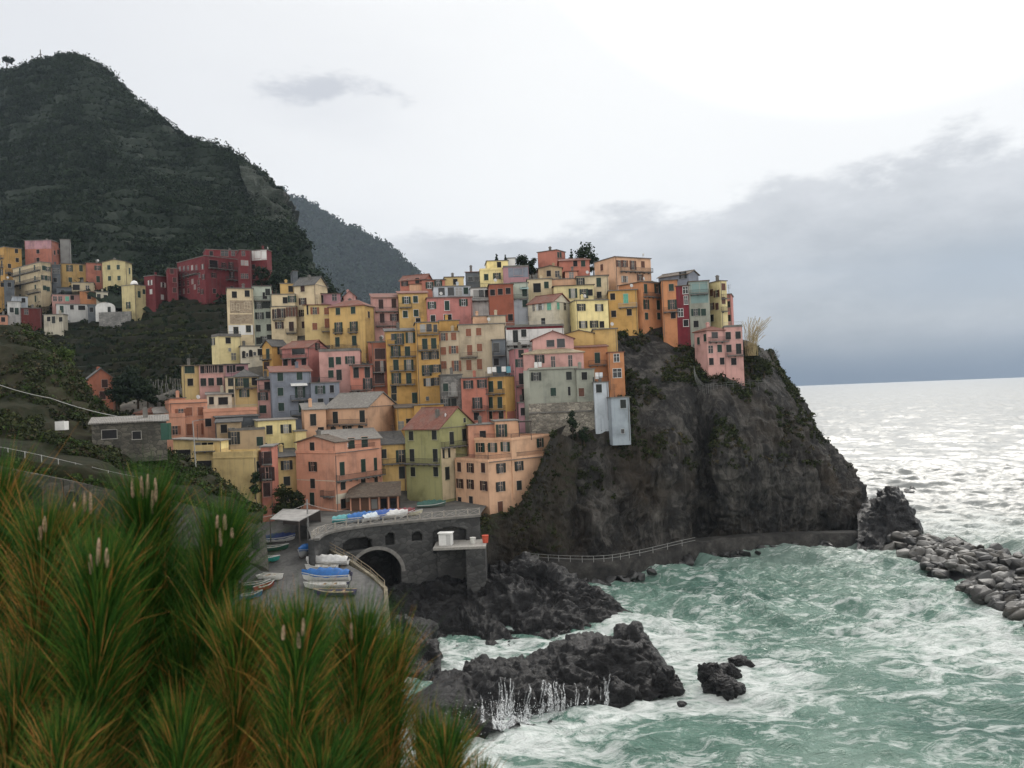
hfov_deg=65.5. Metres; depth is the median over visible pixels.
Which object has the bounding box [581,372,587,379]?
window
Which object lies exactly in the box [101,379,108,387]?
window
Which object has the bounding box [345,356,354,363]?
window
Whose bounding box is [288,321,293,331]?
window
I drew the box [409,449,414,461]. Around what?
window
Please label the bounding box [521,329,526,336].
window
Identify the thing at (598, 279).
window
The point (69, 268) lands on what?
window
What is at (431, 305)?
window
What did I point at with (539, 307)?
window
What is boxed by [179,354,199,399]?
house
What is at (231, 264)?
window
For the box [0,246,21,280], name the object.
house
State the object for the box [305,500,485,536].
harbour square
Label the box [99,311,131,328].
garden wall
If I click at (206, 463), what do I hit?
window
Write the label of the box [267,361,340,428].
house
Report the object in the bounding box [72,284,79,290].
window
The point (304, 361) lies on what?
window
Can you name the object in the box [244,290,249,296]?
window
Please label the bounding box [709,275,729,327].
house
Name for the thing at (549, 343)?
window
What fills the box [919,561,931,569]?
boulder
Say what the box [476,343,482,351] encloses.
window
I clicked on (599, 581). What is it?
boulder
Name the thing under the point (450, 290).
window
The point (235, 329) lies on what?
window
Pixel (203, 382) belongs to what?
window
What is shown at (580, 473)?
ledge scrub
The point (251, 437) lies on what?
house
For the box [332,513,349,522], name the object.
boat
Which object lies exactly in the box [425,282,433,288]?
window
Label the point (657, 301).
window
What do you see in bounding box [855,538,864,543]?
boulder
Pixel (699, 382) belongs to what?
path railing
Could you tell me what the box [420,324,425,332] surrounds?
window
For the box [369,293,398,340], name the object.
house
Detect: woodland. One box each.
[0,50,272,179]
[0,52,344,314]
[277,185,421,304]
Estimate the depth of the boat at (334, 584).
100.63 m
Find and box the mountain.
[0,56,320,314]
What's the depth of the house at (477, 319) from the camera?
172.26 m
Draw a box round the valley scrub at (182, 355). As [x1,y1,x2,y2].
[36,279,212,415]
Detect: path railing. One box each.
[0,447,133,476]
[694,368,765,392]
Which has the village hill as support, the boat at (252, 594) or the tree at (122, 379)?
the tree at (122, 379)
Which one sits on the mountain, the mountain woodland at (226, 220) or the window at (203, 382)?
the mountain woodland at (226, 220)
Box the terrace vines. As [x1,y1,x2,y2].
[0,54,335,301]
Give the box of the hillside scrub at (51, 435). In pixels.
[0,321,267,513]
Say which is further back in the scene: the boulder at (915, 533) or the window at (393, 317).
the window at (393, 317)
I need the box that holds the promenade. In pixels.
[487,530,857,581]
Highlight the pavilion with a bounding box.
[345,481,400,510]
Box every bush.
[252,264,273,285]
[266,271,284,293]
[270,484,298,513]
[288,490,305,508]
[566,410,579,439]
[577,426,589,444]
[743,345,762,372]
[755,357,774,378]
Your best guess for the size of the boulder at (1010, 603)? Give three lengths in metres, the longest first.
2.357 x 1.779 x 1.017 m
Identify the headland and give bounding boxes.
[296,202,394,299]
[568,327,867,557]
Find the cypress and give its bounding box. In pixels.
[249,471,261,498]
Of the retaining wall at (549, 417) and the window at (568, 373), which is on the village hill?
the retaining wall at (549, 417)
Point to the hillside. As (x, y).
(24, 407)
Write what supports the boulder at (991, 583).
on the boulder at (972, 582)
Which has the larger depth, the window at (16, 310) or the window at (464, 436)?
the window at (16, 310)
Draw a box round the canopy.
[269,509,320,544]
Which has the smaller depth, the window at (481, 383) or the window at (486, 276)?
the window at (481, 383)
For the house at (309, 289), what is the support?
on the village hill
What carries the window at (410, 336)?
in the house at (401, 362)
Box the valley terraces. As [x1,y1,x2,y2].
[34,277,279,409]
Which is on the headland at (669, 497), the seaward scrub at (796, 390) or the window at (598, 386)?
the seaward scrub at (796, 390)
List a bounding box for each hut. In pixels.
[0,311,8,324]
[290,271,297,282]
[437,531,453,545]
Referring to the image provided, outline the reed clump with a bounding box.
[741,317,771,355]
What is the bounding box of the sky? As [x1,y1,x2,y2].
[0,0,1023,385]
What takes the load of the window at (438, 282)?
in the house at (427, 284)
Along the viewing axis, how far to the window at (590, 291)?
184.11 m
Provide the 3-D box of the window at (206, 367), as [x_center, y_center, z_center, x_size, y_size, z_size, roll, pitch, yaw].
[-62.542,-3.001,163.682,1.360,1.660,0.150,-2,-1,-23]
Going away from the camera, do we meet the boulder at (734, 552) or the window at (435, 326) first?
the boulder at (734, 552)
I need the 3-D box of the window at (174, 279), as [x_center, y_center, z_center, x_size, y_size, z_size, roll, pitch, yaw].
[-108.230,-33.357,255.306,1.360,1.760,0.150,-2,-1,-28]
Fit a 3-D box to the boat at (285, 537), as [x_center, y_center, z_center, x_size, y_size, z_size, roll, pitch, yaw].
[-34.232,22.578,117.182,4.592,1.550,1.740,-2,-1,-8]
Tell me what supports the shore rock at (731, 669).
in the sea
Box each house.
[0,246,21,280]
[0,281,6,314]
[6,301,21,324]
[10,258,51,313]
[10,296,27,307]
[20,304,42,330]
[24,238,60,280]
[42,310,67,335]
[51,262,60,293]
[51,294,79,313]
[55,304,87,322]
[56,287,72,293]
[59,239,70,262]
[59,263,85,286]
[71,279,94,293]
[79,291,96,303]
[84,259,102,289]
[85,367,114,409]
[88,407,168,461]
[95,289,108,304]
[101,256,132,289]
[121,278,145,320]
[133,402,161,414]
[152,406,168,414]
[164,391,206,450]
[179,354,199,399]
[197,364,225,398]
[202,404,257,437]
[205,385,233,408]
[211,325,262,367]
[212,449,261,505]
[214,417,242,438]
[224,363,249,376]
[224,365,235,407]
[225,283,254,345]
[228,426,265,449]
[233,369,259,413]
[251,286,272,344]
[252,417,297,448]
[255,371,270,417]
[257,443,278,521]
[259,339,286,375]
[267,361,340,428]
[270,279,297,343]
[278,444,296,502]
[279,339,329,382]
[292,275,328,335]
[292,429,307,449]
[294,427,385,511]
[299,391,396,437]
[302,304,330,344]
[318,345,361,392]
[320,293,341,305]
[327,294,375,362]
[341,289,356,300]
[349,353,372,392]
[367,335,384,363]
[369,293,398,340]
[370,336,387,394]
[377,425,406,490]
[383,321,417,403]
[392,403,413,436]
[396,291,428,327]
[398,273,431,290]
[402,406,475,501]
[408,283,421,290]
[413,312,440,403]
[413,403,444,414]
[419,279,445,296]
[425,292,472,323]
[432,282,471,296]
[438,315,459,330]
[438,363,462,409]
[439,326,460,373]
[443,273,463,285]
[454,416,549,515]
[457,317,504,376]
[460,370,488,422]
[465,265,479,287]
[469,283,488,315]
[472,311,487,323]
[479,260,508,286]
[485,369,515,421]
[486,310,506,345]
[487,278,514,325]
[491,339,506,375]
[502,265,528,282]
[505,316,563,374]
[507,257,515,265]
[508,342,529,418]
[510,282,528,324]
[516,395,525,433]
[521,330,584,370]
[523,362,595,433]
[526,275,552,300]
[526,293,570,333]
[536,246,565,267]
[536,263,562,278]
[551,284,608,331]
[552,275,575,293]
[557,258,590,277]
[563,266,578,277]
[565,329,594,345]
[574,344,608,381]
[575,271,608,298]
[591,322,617,351]
[592,376,608,433]
[593,253,652,289]
[606,284,638,335]
[606,351,625,396]
[606,395,630,444]
[617,273,661,333]
[656,269,699,284]
[660,279,677,346]
[675,285,690,346]
[687,280,710,347]
[692,321,744,385]
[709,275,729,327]
[727,285,733,324]
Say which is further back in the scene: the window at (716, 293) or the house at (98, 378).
the window at (716, 293)
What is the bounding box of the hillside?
[0,325,262,716]
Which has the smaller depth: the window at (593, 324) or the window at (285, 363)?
the window at (285, 363)
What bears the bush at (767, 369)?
on the headland at (669, 497)
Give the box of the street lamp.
[192,419,203,465]
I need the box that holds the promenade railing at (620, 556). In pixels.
[531,537,694,561]
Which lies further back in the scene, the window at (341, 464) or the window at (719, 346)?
the window at (719, 346)
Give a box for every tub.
[470,537,475,543]
[482,535,488,542]
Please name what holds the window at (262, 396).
in the house at (264, 399)
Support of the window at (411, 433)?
in the house at (436, 441)
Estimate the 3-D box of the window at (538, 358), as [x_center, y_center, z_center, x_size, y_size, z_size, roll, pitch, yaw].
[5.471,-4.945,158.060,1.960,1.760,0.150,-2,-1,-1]
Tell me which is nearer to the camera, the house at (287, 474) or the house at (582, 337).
the house at (287, 474)
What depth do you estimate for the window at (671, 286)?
179.85 m
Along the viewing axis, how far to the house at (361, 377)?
163.29 m
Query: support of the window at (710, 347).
in the house at (718, 351)
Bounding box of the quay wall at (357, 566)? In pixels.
[329,542,390,651]
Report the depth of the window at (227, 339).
177.60 m
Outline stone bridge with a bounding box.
[308,508,480,585]
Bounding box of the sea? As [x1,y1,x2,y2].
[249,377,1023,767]
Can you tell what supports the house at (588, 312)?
on the village hill
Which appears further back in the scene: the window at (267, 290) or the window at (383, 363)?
the window at (267, 290)
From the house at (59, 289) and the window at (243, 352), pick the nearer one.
the window at (243, 352)
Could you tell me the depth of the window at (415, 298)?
185.87 m
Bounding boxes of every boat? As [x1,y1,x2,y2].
[240,590,262,600]
[242,579,270,589]
[253,580,273,592]
[256,572,283,581]
[266,532,294,543]
[267,543,288,552]
[268,555,279,562]
[298,543,307,557]
[302,567,352,581]
[303,581,349,588]
[305,564,338,568]
[306,554,349,566]
[313,588,356,596]
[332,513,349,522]
[347,511,374,522]
[361,511,379,521]
[376,508,394,518]
[384,509,407,518]
[398,507,414,516]
[408,509,422,515]
[417,499,445,507]
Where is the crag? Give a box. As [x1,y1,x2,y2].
[239,163,315,265]
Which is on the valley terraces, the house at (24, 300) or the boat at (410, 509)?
the house at (24, 300)
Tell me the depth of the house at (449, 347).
166.41 m
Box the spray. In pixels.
[446,692,589,738]
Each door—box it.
[446,535,449,544]
[497,501,503,512]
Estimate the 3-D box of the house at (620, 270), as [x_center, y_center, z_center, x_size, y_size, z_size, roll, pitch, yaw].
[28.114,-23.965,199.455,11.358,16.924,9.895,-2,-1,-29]
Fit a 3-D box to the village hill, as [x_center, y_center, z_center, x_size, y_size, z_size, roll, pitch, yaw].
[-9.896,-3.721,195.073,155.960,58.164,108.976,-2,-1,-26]
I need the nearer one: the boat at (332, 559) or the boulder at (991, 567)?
the boat at (332, 559)
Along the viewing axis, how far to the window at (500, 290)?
180.42 m
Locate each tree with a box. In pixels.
[0,422,510,767]
[2,55,14,67]
[55,346,76,366]
[103,385,132,409]
[107,366,141,402]
[124,376,151,408]
[133,384,159,407]
[515,254,530,269]
[527,258,537,278]
[573,242,597,263]
[587,256,598,274]
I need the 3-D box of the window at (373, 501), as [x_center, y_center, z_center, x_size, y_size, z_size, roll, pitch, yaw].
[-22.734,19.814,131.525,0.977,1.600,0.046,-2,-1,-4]
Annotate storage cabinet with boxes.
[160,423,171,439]
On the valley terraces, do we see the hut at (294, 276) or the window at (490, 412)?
the hut at (294, 276)
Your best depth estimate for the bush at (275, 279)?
239.26 m
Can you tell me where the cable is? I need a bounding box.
[0,385,157,420]
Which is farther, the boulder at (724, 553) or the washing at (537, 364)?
the washing at (537, 364)
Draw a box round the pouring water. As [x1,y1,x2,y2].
[480,675,609,730]
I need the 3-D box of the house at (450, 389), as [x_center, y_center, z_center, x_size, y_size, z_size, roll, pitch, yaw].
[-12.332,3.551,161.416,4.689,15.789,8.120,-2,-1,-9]
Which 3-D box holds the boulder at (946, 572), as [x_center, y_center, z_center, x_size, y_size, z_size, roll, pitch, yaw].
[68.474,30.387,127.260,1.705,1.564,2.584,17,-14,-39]
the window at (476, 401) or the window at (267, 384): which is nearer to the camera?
the window at (476, 401)
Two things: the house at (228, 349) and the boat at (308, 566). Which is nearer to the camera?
the boat at (308, 566)
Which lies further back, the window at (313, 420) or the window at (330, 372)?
the window at (330, 372)
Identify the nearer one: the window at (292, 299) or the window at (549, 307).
the window at (549, 307)
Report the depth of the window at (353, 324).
179.76 m
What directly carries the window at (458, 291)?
in the house at (457, 290)
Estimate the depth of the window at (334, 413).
149.21 m
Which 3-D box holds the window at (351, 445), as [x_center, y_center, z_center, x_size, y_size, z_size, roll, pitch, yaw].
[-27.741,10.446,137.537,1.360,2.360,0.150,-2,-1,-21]
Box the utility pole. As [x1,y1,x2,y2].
[305,499,309,540]
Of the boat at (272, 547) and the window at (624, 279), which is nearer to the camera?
the boat at (272, 547)
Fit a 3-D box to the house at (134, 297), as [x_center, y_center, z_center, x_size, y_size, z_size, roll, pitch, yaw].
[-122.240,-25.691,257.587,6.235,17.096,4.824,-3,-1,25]
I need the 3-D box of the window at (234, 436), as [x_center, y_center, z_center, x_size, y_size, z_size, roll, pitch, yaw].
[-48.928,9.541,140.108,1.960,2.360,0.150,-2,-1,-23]
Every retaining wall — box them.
[0,466,268,570]
[529,401,594,436]
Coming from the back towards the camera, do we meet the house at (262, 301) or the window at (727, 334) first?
the house at (262, 301)
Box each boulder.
[597,579,610,585]
[606,575,616,582]
[616,575,629,582]
[627,570,637,580]
[636,572,644,580]
[645,567,656,574]
[683,553,693,565]
[719,552,729,556]
[729,550,736,557]
[738,550,750,556]
[755,544,785,548]
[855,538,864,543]
[883,542,895,549]
[890,531,904,540]
[891,540,904,548]
[896,549,909,557]
[903,537,916,544]
[908,530,918,537]
[908,545,925,557]
[915,539,932,546]
[916,555,924,561]
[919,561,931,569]
[921,557,930,561]
[925,548,933,554]
[926,564,936,567]
[930,561,939,566]
[931,555,945,561]
[931,569,949,578]
[934,549,950,555]
[934,572,946,577]
[938,560,946,568]
[941,552,949,557]
[942,536,955,542]
[943,542,952,547]
[943,558,959,571]
[944,548,954,554]
[944,562,957,568]
[947,538,963,545]
[953,546,965,551]
[953,549,969,554]
[953,585,971,593]
[955,564,972,573]
[955,583,973,591]
[957,552,975,557]
[959,558,969,565]
[960,544,971,549]
[960,561,980,571]
[962,555,975,561]
[962,569,972,576]
[963,580,978,584]
[968,555,992,562]
[968,587,993,604]
[969,585,984,602]
[975,551,993,560]
[975,559,998,570]
[975,560,990,569]
[976,570,992,579]
[978,548,990,552]
[978,579,995,588]
[984,591,999,602]
[987,598,1000,606]
[989,543,1002,549]
[989,553,999,559]
[990,594,1004,600]
[990,600,1009,611]
[991,571,1007,578]
[992,566,1009,572]
[994,576,1003,584]
[995,582,1005,590]
[999,553,1011,559]
[999,559,1011,565]
[1000,598,1023,607]
[1001,548,1009,553]
[1001,577,1015,591]
[1002,590,1020,598]
[1002,606,1021,616]
[1004,593,1016,600]
[1005,571,1013,577]
[1005,601,1017,606]
[1007,558,1023,568]
[1007,608,1023,620]
[1012,580,1023,583]
[1012,584,1019,590]
[1013,567,1023,574]
[1013,577,1023,579]
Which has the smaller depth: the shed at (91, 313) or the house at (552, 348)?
the house at (552, 348)
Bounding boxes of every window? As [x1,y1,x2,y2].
[9,307,13,312]
[14,307,18,314]
[51,316,55,323]
[66,265,72,271]
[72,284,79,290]
[78,305,85,309]
[94,265,100,270]
[99,391,106,399]
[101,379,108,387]
[101,429,117,439]
[131,431,141,439]
[171,425,180,434]
[172,277,176,282]
[175,408,186,416]
[175,449,190,460]
[184,366,188,373]
[186,407,192,415]
[186,423,192,435]
[187,378,193,385]
[188,366,194,373]
[196,460,211,469]
[197,407,203,415]
[200,366,206,373]
[200,378,206,386]
[200,423,203,434]
[204,366,210,373]
[205,418,211,426]
[208,378,213,385]
[208,396,214,404]
[209,259,217,267]
[211,272,216,277]
[211,338,214,345]
[212,365,218,372]
[216,377,222,385]
[217,365,223,372]
[218,397,227,404]
[220,250,228,256]
[220,424,227,433]
[225,337,230,343]
[226,365,232,372]
[227,378,232,386]
[228,262,233,268]
[228,389,234,397]
[228,431,239,444]
[229,271,234,278]
[231,291,236,297]
[231,353,236,360]
[233,326,238,333]
[235,378,245,386]
[236,366,244,371]
[239,389,248,397]
[241,351,245,358]
[243,378,249,388]
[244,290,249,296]
[245,325,251,332]
[248,349,252,356]
[251,377,257,385]
[255,302,262,308]
[255,312,263,319]
[255,325,260,331]
[256,337,260,344]
[256,436,263,445]
[257,348,261,355]
[258,392,267,400]
[259,405,266,413]
[259,451,271,465]
[259,467,271,481]
[260,336,268,342]
[262,301,267,308]
[262,467,274,481]
[263,451,271,465]
[263,482,271,496]
[264,381,269,389]
[265,288,270,295]
[265,301,270,308]
[265,311,270,318]
[266,324,271,330]
[266,348,269,358]
[266,425,273,434]
[272,309,280,318]
[275,322,283,328]
[277,308,285,317]
[277,347,281,354]
[277,373,283,380]
[277,387,283,395]
[278,402,284,411]
[280,424,291,433]
[281,460,292,470]
[282,297,287,303]
[283,359,287,365]
[283,476,290,485]
[286,307,294,316]
[288,285,292,291]
[288,295,295,302]
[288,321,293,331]
[289,307,297,316]
[292,348,304,354]
[295,386,304,397]
[296,372,302,380]
[298,401,303,412]
[299,298,306,304]
[299,309,303,316]
[300,286,304,291]
[301,358,306,364]
[306,305,308,314]
[308,461,316,471]
[309,413,316,425]
[309,442,314,450]
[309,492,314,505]
[310,307,318,314]
[310,478,315,488]
[312,323,317,329]
[315,343,319,350]
[315,385,324,393]
[324,307,328,314]
[324,318,329,327]
[328,357,334,367]
[328,370,333,377]
[329,385,333,392]
[332,294,336,300]
[332,411,338,423]
[334,322,342,332]
[335,307,340,314]
[335,337,339,346]
[335,357,341,364]
[336,369,341,380]
[339,461,344,475]
[340,482,346,490]
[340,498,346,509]
[342,425,351,428]
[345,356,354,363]
[348,437,354,448]
[350,306,355,313]
[350,321,357,330]
[352,335,356,344]
[352,500,358,509]
[353,367,358,377]
[359,410,365,422]
[360,458,366,472]
[361,436,367,447]
[362,499,367,508]
[363,378,372,388]
[364,367,370,377]
[371,499,377,508]
[373,457,377,470]
[374,348,379,359]
[374,361,380,371]
[374,373,380,383]
[376,361,385,371]
[378,299,383,308]
[378,373,384,383]
[379,313,384,322]
[380,348,385,359]
[381,449,387,458]
[381,498,386,507]
[390,314,398,320]
[390,498,395,507]
[391,298,396,307]
[391,346,400,356]
[391,373,400,383]
[391,385,396,393]
[391,393,396,400]
[393,359,398,370]
[394,333,403,343]
[396,449,405,462]
[398,466,405,478]
[399,421,403,429]
[401,279,407,286]
[402,296,410,303]
[403,310,407,317]
[404,346,410,357]
[404,359,413,369]
[405,332,414,342]
[406,373,411,383]
[408,431,413,440]
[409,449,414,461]
[410,467,415,476]
[411,392,417,403]
[413,296,417,302]
[413,309,418,316]
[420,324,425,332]
[421,351,430,359]
[422,338,427,348]
[422,365,431,375]
[423,378,432,386]
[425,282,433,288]
[426,323,431,331]
[427,301,435,308]
[429,351,438,359]
[430,315,435,321]
[431,338,436,348]
[431,364,440,372]
[431,430,436,439]
[432,377,439,385]
[432,448,437,461]
[433,324,437,332]
[433,467,438,476]
[434,280,441,285]
[438,287,444,295]
[439,333,447,340]
[441,347,446,354]
[441,361,446,368]
[441,399,450,405]
[442,383,448,391]
[442,448,450,458]
[443,314,451,319]
[444,300,449,310]
[445,466,450,480]
[447,287,454,295]
[449,345,457,353]
[449,431,454,444]
[451,332,456,340]
[451,383,456,394]
[451,398,456,405]
[452,360,460,371]
[455,287,462,295]
[456,478,462,488]
[457,462,461,471]
[459,299,467,305]
[462,428,466,441]
[463,287,468,294]
[463,380,472,388]
[465,328,471,336]
[466,359,471,370]
[466,463,473,472]
[466,479,473,489]
[467,345,472,355]
[468,276,472,281]
[472,397,482,408]
[473,290,478,297]
[473,412,479,420]
[476,327,481,335]
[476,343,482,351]
[476,359,482,369]
[476,442,484,452]
[477,379,486,387]
[478,289,484,297]
[479,430,485,437]
[480,462,485,472]
[480,480,487,490]
[484,274,488,280]
[484,289,487,297]
[488,381,493,392]
[488,397,492,407]
[488,442,496,452]
[489,411,492,418]
[490,289,495,295]
[493,273,500,279]
[493,343,499,352]
[493,358,499,365]
[496,424,506,437]
[496,463,505,473]
[496,481,505,491]
[497,288,502,294]
[497,380,502,388]
[497,396,502,408]
[498,411,503,418]
[500,442,509,451]
[505,287,510,294]
[508,314,512,320]
[512,330,518,342]
[514,461,523,471]
[515,359,522,367]
[516,480,521,490]
[518,349,523,357]
[518,373,523,384]
[520,407,524,415]
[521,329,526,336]
[522,289,526,296]
[522,300,527,306]
[531,372,540,380]
[533,283,541,292]
[534,355,544,362]
[536,303,543,310]
[537,438,543,447]
[544,281,548,288]
[546,270,551,276]
[546,303,551,310]
[546,339,554,346]
[550,387,556,396]
[551,356,555,366]
[555,270,559,277]
[556,338,565,347]
[566,371,571,379]
[567,386,570,395]
[568,355,572,366]
[569,272,573,277]
[569,288,576,297]
[573,261,577,266]
[576,277,584,284]
[577,303,585,310]
[578,388,584,396]
[579,321,587,328]
[580,289,587,298]
[581,260,585,266]
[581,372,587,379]
[588,289,592,295]
[590,320,598,327]
[594,352,600,363]
[595,304,603,311]
[595,384,602,392]
[596,277,601,286]
[596,291,601,298]
[599,321,604,327]
[610,293,615,299]
[611,310,616,317]
[612,368,621,377]
[613,354,619,361]
[616,260,622,266]
[620,399,626,408]
[621,260,627,266]
[621,276,627,282]
[623,293,628,303]
[626,309,632,315]
[630,260,635,269]
[638,274,643,280]
[643,284,647,293]
[643,299,649,309]
[654,284,659,293]
[656,300,659,309]
[668,283,673,291]
[668,299,676,309]
[670,312,675,318]
[678,308,683,316]
[679,271,686,278]
[682,286,688,293]
[683,319,688,326]
[684,296,688,304]
[691,308,699,315]
[693,320,698,327]
[701,308,706,315]
[708,345,712,353]
[709,358,713,364]
[710,302,714,310]
[710,314,713,321]
[711,332,717,338]
[713,290,719,297]
[715,302,718,310]
[717,344,721,352]
[719,357,724,364]
[721,283,725,290]
[725,331,731,339]
[726,344,731,352]
[731,358,736,365]
[735,331,740,338]
[735,343,741,353]
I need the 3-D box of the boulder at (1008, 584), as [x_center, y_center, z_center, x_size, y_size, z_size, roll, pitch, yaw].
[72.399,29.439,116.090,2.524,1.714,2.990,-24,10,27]
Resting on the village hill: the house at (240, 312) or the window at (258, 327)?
the house at (240, 312)
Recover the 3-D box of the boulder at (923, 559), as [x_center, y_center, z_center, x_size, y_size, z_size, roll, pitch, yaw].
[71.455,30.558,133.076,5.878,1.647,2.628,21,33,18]
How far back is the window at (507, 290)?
180.51 m
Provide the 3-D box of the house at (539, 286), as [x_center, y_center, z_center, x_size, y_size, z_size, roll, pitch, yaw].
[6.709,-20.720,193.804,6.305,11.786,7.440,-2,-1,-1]
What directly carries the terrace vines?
on the mountain
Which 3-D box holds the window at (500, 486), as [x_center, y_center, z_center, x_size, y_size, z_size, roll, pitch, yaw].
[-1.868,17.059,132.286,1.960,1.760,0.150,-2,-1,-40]
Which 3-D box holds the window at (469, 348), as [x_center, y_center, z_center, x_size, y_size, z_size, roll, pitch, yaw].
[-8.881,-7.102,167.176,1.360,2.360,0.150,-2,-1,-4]
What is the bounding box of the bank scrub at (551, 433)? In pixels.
[480,428,583,552]
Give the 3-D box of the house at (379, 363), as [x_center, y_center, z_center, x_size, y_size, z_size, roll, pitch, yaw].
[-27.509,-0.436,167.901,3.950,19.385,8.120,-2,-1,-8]
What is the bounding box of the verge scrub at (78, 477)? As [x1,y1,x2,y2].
[0,458,227,512]
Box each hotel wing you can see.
[143,271,166,312]
[165,262,178,301]
[176,248,238,304]
[237,249,251,287]
[251,244,272,293]
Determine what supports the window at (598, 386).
in the house at (600, 391)
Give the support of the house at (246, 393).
on the village hill
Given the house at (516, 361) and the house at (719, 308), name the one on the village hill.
the house at (516, 361)
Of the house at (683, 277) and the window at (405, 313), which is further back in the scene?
the house at (683, 277)
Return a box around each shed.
[3,276,14,310]
[87,304,95,322]
[95,302,114,321]
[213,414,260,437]
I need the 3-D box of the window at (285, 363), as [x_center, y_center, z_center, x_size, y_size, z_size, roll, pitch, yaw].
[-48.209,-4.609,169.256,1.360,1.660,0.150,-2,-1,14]
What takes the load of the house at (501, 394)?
on the village hill
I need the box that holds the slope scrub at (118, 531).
[0,497,251,656]
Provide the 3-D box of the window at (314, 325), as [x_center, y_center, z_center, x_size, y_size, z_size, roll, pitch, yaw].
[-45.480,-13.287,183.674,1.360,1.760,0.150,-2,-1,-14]
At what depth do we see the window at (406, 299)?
185.55 m
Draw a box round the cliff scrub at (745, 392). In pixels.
[611,327,851,498]
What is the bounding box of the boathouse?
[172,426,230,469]
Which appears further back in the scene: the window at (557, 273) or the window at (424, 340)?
the window at (557, 273)
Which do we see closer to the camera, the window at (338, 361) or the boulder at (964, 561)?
the boulder at (964, 561)
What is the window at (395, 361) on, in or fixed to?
in the house at (401, 362)
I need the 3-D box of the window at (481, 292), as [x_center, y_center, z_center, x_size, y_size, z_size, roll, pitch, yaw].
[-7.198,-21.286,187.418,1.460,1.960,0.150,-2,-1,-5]
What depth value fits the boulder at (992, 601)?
108.08 m
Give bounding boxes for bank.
[480,425,582,564]
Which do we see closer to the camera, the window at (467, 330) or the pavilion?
the pavilion
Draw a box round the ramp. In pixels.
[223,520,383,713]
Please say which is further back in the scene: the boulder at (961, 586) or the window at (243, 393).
the window at (243, 393)
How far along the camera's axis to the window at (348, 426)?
148.35 m
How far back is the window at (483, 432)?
140.51 m
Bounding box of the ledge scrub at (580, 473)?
[577,405,634,494]
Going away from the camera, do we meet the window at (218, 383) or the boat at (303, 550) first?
the boat at (303, 550)
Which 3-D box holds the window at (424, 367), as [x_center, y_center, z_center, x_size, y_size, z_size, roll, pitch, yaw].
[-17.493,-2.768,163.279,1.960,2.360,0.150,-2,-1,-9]
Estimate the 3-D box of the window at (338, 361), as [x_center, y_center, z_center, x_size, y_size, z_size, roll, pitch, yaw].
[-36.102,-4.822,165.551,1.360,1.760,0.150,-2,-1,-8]
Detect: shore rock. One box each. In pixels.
[386,575,466,636]
[390,614,443,680]
[407,620,666,738]
[449,551,632,646]
[652,665,680,698]
[668,681,684,696]
[677,701,686,707]
[697,662,725,686]
[702,673,745,700]
[719,663,741,678]
[728,655,754,667]
[856,485,922,551]
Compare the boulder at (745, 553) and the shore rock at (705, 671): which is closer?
the shore rock at (705, 671)
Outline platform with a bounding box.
[433,539,486,593]
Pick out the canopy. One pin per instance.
(295, 517)
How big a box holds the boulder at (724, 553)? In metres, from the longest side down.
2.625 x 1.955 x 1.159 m
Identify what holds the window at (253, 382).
in the house at (246, 393)
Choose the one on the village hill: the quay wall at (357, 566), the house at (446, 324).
the house at (446, 324)
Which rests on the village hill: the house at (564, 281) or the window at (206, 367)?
the house at (564, 281)
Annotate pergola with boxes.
[518,420,531,439]
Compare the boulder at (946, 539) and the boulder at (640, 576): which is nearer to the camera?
the boulder at (640, 576)
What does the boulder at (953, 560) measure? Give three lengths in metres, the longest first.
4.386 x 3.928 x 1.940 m
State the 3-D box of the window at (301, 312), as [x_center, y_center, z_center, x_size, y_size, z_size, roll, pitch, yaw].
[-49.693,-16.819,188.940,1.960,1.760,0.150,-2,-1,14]
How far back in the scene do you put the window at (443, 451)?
136.92 m
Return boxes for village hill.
[120,273,537,500]
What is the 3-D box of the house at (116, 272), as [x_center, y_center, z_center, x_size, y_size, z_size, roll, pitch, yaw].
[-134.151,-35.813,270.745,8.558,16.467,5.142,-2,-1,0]
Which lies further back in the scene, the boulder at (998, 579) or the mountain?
the mountain
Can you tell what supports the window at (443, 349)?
in the house at (449, 347)
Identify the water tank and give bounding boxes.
[55,420,68,429]
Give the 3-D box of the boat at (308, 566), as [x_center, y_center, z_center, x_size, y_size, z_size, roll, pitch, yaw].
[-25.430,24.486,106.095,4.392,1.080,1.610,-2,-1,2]
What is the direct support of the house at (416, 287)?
on the village hill
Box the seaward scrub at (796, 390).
[771,353,831,444]
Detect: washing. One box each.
[487,366,510,373]
[534,362,541,367]
[595,372,602,378]
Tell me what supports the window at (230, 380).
in the house at (230, 384)
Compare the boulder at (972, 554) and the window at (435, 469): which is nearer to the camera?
the boulder at (972, 554)
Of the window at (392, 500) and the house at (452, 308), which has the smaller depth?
the window at (392, 500)

